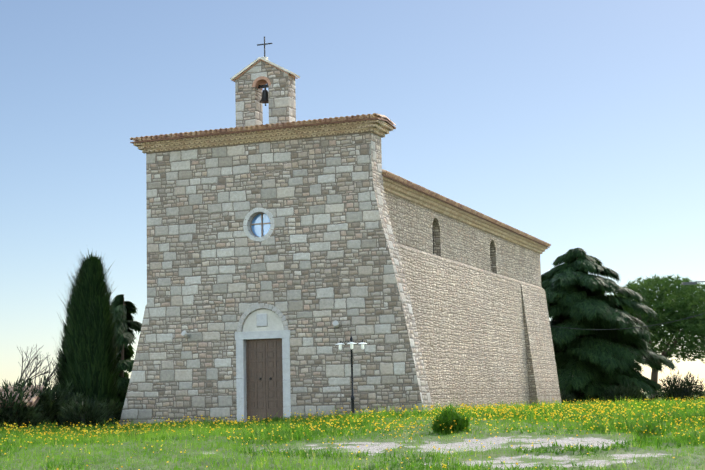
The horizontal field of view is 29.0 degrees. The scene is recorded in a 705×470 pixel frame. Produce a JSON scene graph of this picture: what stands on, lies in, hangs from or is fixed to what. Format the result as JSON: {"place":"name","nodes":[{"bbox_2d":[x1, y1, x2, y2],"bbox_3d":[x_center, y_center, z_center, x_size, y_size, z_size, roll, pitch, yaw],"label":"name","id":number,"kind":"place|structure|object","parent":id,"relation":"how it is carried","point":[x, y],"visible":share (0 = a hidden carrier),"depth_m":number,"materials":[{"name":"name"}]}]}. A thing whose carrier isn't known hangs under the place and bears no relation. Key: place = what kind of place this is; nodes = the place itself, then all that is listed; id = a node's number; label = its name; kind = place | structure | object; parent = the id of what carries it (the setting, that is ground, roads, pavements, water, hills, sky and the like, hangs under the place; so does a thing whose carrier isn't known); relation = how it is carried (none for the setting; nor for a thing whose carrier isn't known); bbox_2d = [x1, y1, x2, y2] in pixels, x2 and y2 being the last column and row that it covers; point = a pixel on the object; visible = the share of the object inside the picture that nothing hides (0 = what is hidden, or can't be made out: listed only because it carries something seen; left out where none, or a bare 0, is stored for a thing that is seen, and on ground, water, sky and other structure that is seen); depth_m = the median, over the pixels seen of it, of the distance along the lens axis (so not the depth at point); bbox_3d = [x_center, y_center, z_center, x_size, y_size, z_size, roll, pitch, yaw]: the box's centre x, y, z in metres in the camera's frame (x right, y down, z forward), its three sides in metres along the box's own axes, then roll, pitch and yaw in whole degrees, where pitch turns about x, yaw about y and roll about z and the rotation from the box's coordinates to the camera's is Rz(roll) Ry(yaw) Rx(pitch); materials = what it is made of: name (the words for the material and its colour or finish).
{"place":"outdoors","nodes":[
{"label":"outdoors","id":0,"kind":"place"},
{"bbox_2d":[0,385,44,405],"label":"shelter tiles","id":1,"kind":"object","parent":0,"point":[34,398],"visible":0.31,"depth_m":49.51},
{"bbox_2d":[0,389,45,407],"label":"shelter roof base","id":2,"kind":"object","parent":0,"point":[36,400],"visible":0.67,"depth_m":48.76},
{"bbox_2d":[0,391,704,469],"bbox_3d":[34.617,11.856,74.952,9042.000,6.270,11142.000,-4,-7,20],"label":"terrain","id":3,"kind":"structure","parent":0,"point":[589,439],"depth_m":27.34,"materials":[{"name":"green plant"}]},
{"bbox_2d":[0,376,50,428],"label":"shrub leaves","id":4,"kind":"object","parent":3,"relation":"on","point":[32,417],"depth_m":48.37,"materials":[{"name":"green plant"}]},
{"bbox_2d":[17,345,54,387],"bbox_3d":[-12.916,6.080,55.071,1.838,3.452,1.265,-4,-7,20],"label":"bare bush","id":5,"kind":"object","parent":3,"relation":"on","point":[34,369],"visible":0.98,"depth_m":55.05,"materials":[{"name":"grey plant"}]},
{"bbox_2d":[18,351,56,388],"bbox_3d":[-12.756,6.442,56.937,1.799,3.211,1.768,5,-9,-43],"label":"bare bush","id":6,"kind":"object","parent":3,"relation":"on","point":[47,379],"visible":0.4,"depth_m":57.04,"materials":[{"name":"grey plant"}]},
{"bbox_2d":[2,372,76,425],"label":"shrub leaves","id":7,"kind":"object","parent":3,"relation":"on","point":[53,407],"depth_m":49.95,"materials":[{"name":"green plant"}]},
{"bbox_2d":[45,379,89,418],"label":"shrub leaves","id":8,"kind":"object","parent":3,"relation":"on","point":[71,395],"visible":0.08,"depth_m":51.24,"materials":[{"name":"green plant"}]},
{"bbox_2d":[46,245,121,406],"bbox_3d":[-10.402,4.483,53.731,2.939,6.714,2.513,-4,-7,20],"label":"cypress","id":9,"kind":"object","parent":3,"relation":"on","point":[86,362],"visible":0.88,"depth_m":52.91,"materials":[{"name":"green plant"}]},
{"bbox_2d":[56,392,116,426],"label":"shrub leaves","id":10,"kind":"object","parent":3,"relation":"on","point":[75,408],"depth_m":49.01,"materials":[{"name":"green plant"}]},
{"bbox_2d":[92,395,122,424],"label":"shrub leaves","id":11,"kind":"object","parent":3,"relation":"on","point":[114,410],"visible":0.15,"depth_m":51.59,"materials":[{"name":"green plant"}]},
{"bbox_2d":[110,294,141,409],"bbox_3d":[-10.493,5.684,60.658,4.996,6.136,3.767,-10,-11,52],"label":"conifer","id":12,"kind":"object","parent":3,"relation":"on","point":[125,322],"depth_m":60.63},
{"bbox_2d":[120,132,432,425],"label":"front wall","id":13,"kind":"structure","parent":3,"relation":"on","point":[318,261],"depth_m":48.99,"materials":[{"name":"stone"}]},
{"bbox_2d":[243,208,274,241],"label":"oculus ring stones","id":14,"kind":"object","parent":13,"relation":"attached to","point":[248,223],"visible":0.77,"depth_m":49.36,"materials":[{"name":"grey stone"}]},
{"bbox_2d":[250,213,270,236],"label":"oculus muntins","id":15,"kind":"object","parent":14,"relation":"in","point":[261,223],"visible":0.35,"depth_m":49.60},
{"bbox_2d":[251,214,270,236],"bbox_3d":[-3.283,-0.346,49.606,0.980,0.980,0.020,-4,-7,20],"label":"window pane","id":16,"kind":"structure","parent":15,"relation":"in","point":[256,229],"depth_m":49.62,"materials":[{"name":"glass"}]},
{"bbox_2d":[181,320,338,337],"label":"wall floodlights","id":17,"kind":"object","parent":13,"relation":"attached to","point":[185,334],"depth_m":49.51,"materials":[{"name":"beige"}]},
{"bbox_2d":[237,303,287,331],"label":"lunette arch stones","id":18,"kind":"object","parent":13,"relation":"attached to","point":[266,306],"visible":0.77,"depth_m":48.91,"materials":[{"name":"grey stone"}]},
{"bbox_2d":[242,309,283,331],"bbox_3d":[-3.192,3.058,49.005,1.670,0.835,0.130,-4,-7,20],"label":"tympanum","id":19,"kind":"object","parent":13,"relation":"attached to","point":[274,322],"visible":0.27,"depth_m":48.93,"materials":[{"name":"beige paint"}]},
{"bbox_2d":[256,313,267,326],"bbox_3d":[-3.256,3.065,48.947,0.420,0.470,0.080,-4,-7,20],"label":"plaque","id":20,"kind":"object","parent":19,"relation":"attached to","point":[261,320],"visible":0.94,"depth_m":48.90,"materials":[{"name":"grey stone"}]},
{"bbox_2d":[235,330,290,421],"bbox_3d":[-3.113,5.613,48.755,2.170,4.320,0.430,-4,-7,20],"label":"door frame","id":21,"kind":"object","parent":13,"relation":"attached to","point":[241,338],"visible":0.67,"depth_m":48.81,"materials":[{"name":"grey stone"}]},
{"bbox_2d":[246,339,282,421],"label":"door leaves","id":22,"kind":"object","parent":21,"relation":"in","point":[264,393],"visible":0.96,"depth_m":48.86,"materials":[{"name":"brown wood"}]},
{"bbox_2d":[340,335,362,414],"bbox_3d":[-0.042,4.876,44.666,0.707,3.270,0.506,-4,-7,20],"label":"lamp post","id":23,"kind":"object","parent":3,"relation":"on","point":[352,397],"visible":0.69,"depth_m":44.74,"materials":[{"name":"black metal"}]},
{"bbox_2d":[335,342,366,349],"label":"shades","id":24,"kind":"object","parent":23,"relation":"attached to","point":[351,345],"visible":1,"depth_m":44.84,"materials":[{"name":"white glass"}]},
{"bbox_2d":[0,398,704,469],"bbox_3d":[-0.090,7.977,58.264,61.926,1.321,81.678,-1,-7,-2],"label":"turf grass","id":25,"kind":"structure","parent":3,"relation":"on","point":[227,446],"depth_m":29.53,"materials":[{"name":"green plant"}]},
{"bbox_2d":[0,394,704,469],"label":"long grass","id":26,"kind":"structure","parent":3,"relation":"on","point":[329,415],"depth_m":34.25,"materials":[{"name":"green plant"}]},
{"bbox_2d":[0,395,704,469],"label":"wild flowers","id":27,"kind":"object","parent":3,"relation":"on","point":[466,406],"visible":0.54,"depth_m":34.70,"materials":[{"name":"yellow plant"}]},
{"bbox_2d":[36,394,668,436],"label":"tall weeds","id":28,"kind":"object","parent":3,"relation":"on","point":[447,417],"visible":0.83,"depth_m":31.16,"materials":[{"name":"green plant"}]},
{"bbox_2d":[4,401,704,468],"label":"flower stems","id":29,"kind":"object","parent":3,"relation":"on","point":[400,428],"visible":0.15,"depth_m":31.85,"materials":[{"name":"green plant"}]},
{"bbox_2d":[560,389,576,402],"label":"shrub leaves","id":30,"kind":"object","parent":3,"relation":"on","point":[566,398],"depth_m":76.90,"materials":[{"name":"green plant"}]},
{"bbox_2d":[541,248,676,402],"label":"cedar","id":31,"kind":"object","parent":3,"relation":"on","point":[570,299],"depth_m":81.67,"materials":[{"name":"green plant"}]},
{"bbox_2d":[595,381,651,401],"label":"shrub leaves","id":32,"kind":"object","parent":3,"relation":"on","point":[616,391],"depth_m":78.85,"materials":[{"name":"green plant"}]},
{"bbox_2d":[610,273,704,400],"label":"tree","id":33,"kind":"object","parent":3,"relation":"on","point":[680,301],"depth_m":88.21,"materials":[{"name":"green plant"}]},
{"bbox_2d":[650,370,704,400],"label":"shrub leaves","id":34,"kind":"object","parent":3,"relation":"on","point":[668,391],"depth_m":86.92,"materials":[{"name":"green plant"}]},
{"bbox_2d":[682,281,704,284],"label":"street light","id":35,"kind":"object","parent":3,"relation":"on","point":[689,283],"visible":1,"depth_m":66.00,"materials":[{"name":"grey metal"}]},
{"bbox_2d":[0,0,704,391],"label":"sky","id":36,"kind":"structure","parent":0,"point":[567,125],"materials":[{"name":"blue"}]},
{"bbox_2d":[396,243,543,407],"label":"side wall","id":37,"kind":"structure","parent":0,"point":[469,321],"depth_m":58.73,"materials":[{"name":"beige stone"}]},
{"bbox_2d":[384,191,540,286],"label":"church nave walls","id":38,"kind":"structure","parent":37,"relation":"on","point":[412,223],"depth_m":59.30,"materials":[{"name":"beige stone"}]},
{"bbox_2d":[134,120,545,253],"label":"cornice","id":39,"kind":"structure","parent":38,"relation":"attached to","point":[358,124],"depth_m":50.03,"materials":[{"name":"beige stone"}]},
{"bbox_2d":[130,118,549,247],"bbox_3d":[1.414,-1.453,62.776,9.860,1.898,29.100,-4,-7,20],"label":"roof base","id":40,"kind":"object","parent":39,"relation":"attached to","point":[388,122],"visible":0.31,"depth_m":49.95,"materials":[{"name":"brown"}]},
{"bbox_2d":[235,60,295,126],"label":"bell gable","id":41,"kind":"structure","parent":40,"relation":"on","point":[281,96],"depth_m":50.13,"materials":[{"name":"beige stone"}]},
{"bbox_2d":[253,83,267,88],"bbox_3d":[-3.357,-5.508,50.398,0.806,0.240,0.380,0,-7,-10],"label":"bell yoke","id":42,"kind":"object","parent":41,"relation":"attached to","point":[262,86],"visible":0.6,"depth_m":50.39,"materials":[{"name":"black metal"}]},
{"bbox_2d":[259,87,268,105],"bbox_3d":[-3.223,-5.119,50.373,0.456,0.705,0.456,-4,-7,20],"label":"bell","id":43,"kind":"object","parent":42,"relation":"hanging from","point":[265,99],"visible":0.94,"depth_m":50.29,"materials":[{"name":"metal"}]},
{"bbox_2d":[252,76,270,89],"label":"bell arch bricks","id":44,"kind":"object","parent":41,"relation":"in","point":[260,80],"visible":0.67,"depth_m":50.21,"materials":[{"name":"brick"}]},
{"bbox_2d":[257,36,271,56],"bbox_3d":[-3.265,-6.982,50.597,0.620,0.810,0.040,-4,-7,20],"label":"roof cross","id":45,"kind":"object","parent":41,"relation":"on","point":[264,44],"visible":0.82,"depth_m":50.58,"materials":[{"name":"black metal"}]},
{"bbox_2d":[230,57,299,81],"bbox_3d":[-3.247,-6.172,50.499,2.473,0.863,0.860,-4,-7,20],"label":"bell gable coping","id":46,"kind":"object","parent":41,"relation":"on","point":[247,68],"visible":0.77,"depth_m":50.21,"materials":[{"name":"beige stone"}]},
{"bbox_2d":[133,120,547,253],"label":"cornice tiles","id":47,"kind":"object","parent":39,"relation":"attached to","point":[435,200],"visible":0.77,"depth_m":50.93,"materials":[{"name":"brown tile"}]},
{"bbox_2d":[130,113,550,246],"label":"roof tiles","id":48,"kind":"object","parent":38,"relation":"on","point":[326,120],"visible":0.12,"depth_m":50.13,"materials":[{"name":"brown tile"}]},
{"bbox_2d":[521,283,560,404],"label":"buttress","id":49,"kind":"structure","parent":38,"relation":"attached to","point":[542,374],"depth_m":70.60,"materials":[{"name":"stone"}]},
{"bbox_2d":[550,313,704,329],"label":"overhead cable","id":50,"kind":"object","parent":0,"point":[626,328],"visible":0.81,"depth_m":76.37,"materials":[{"name":"black plastic"}]}
]}

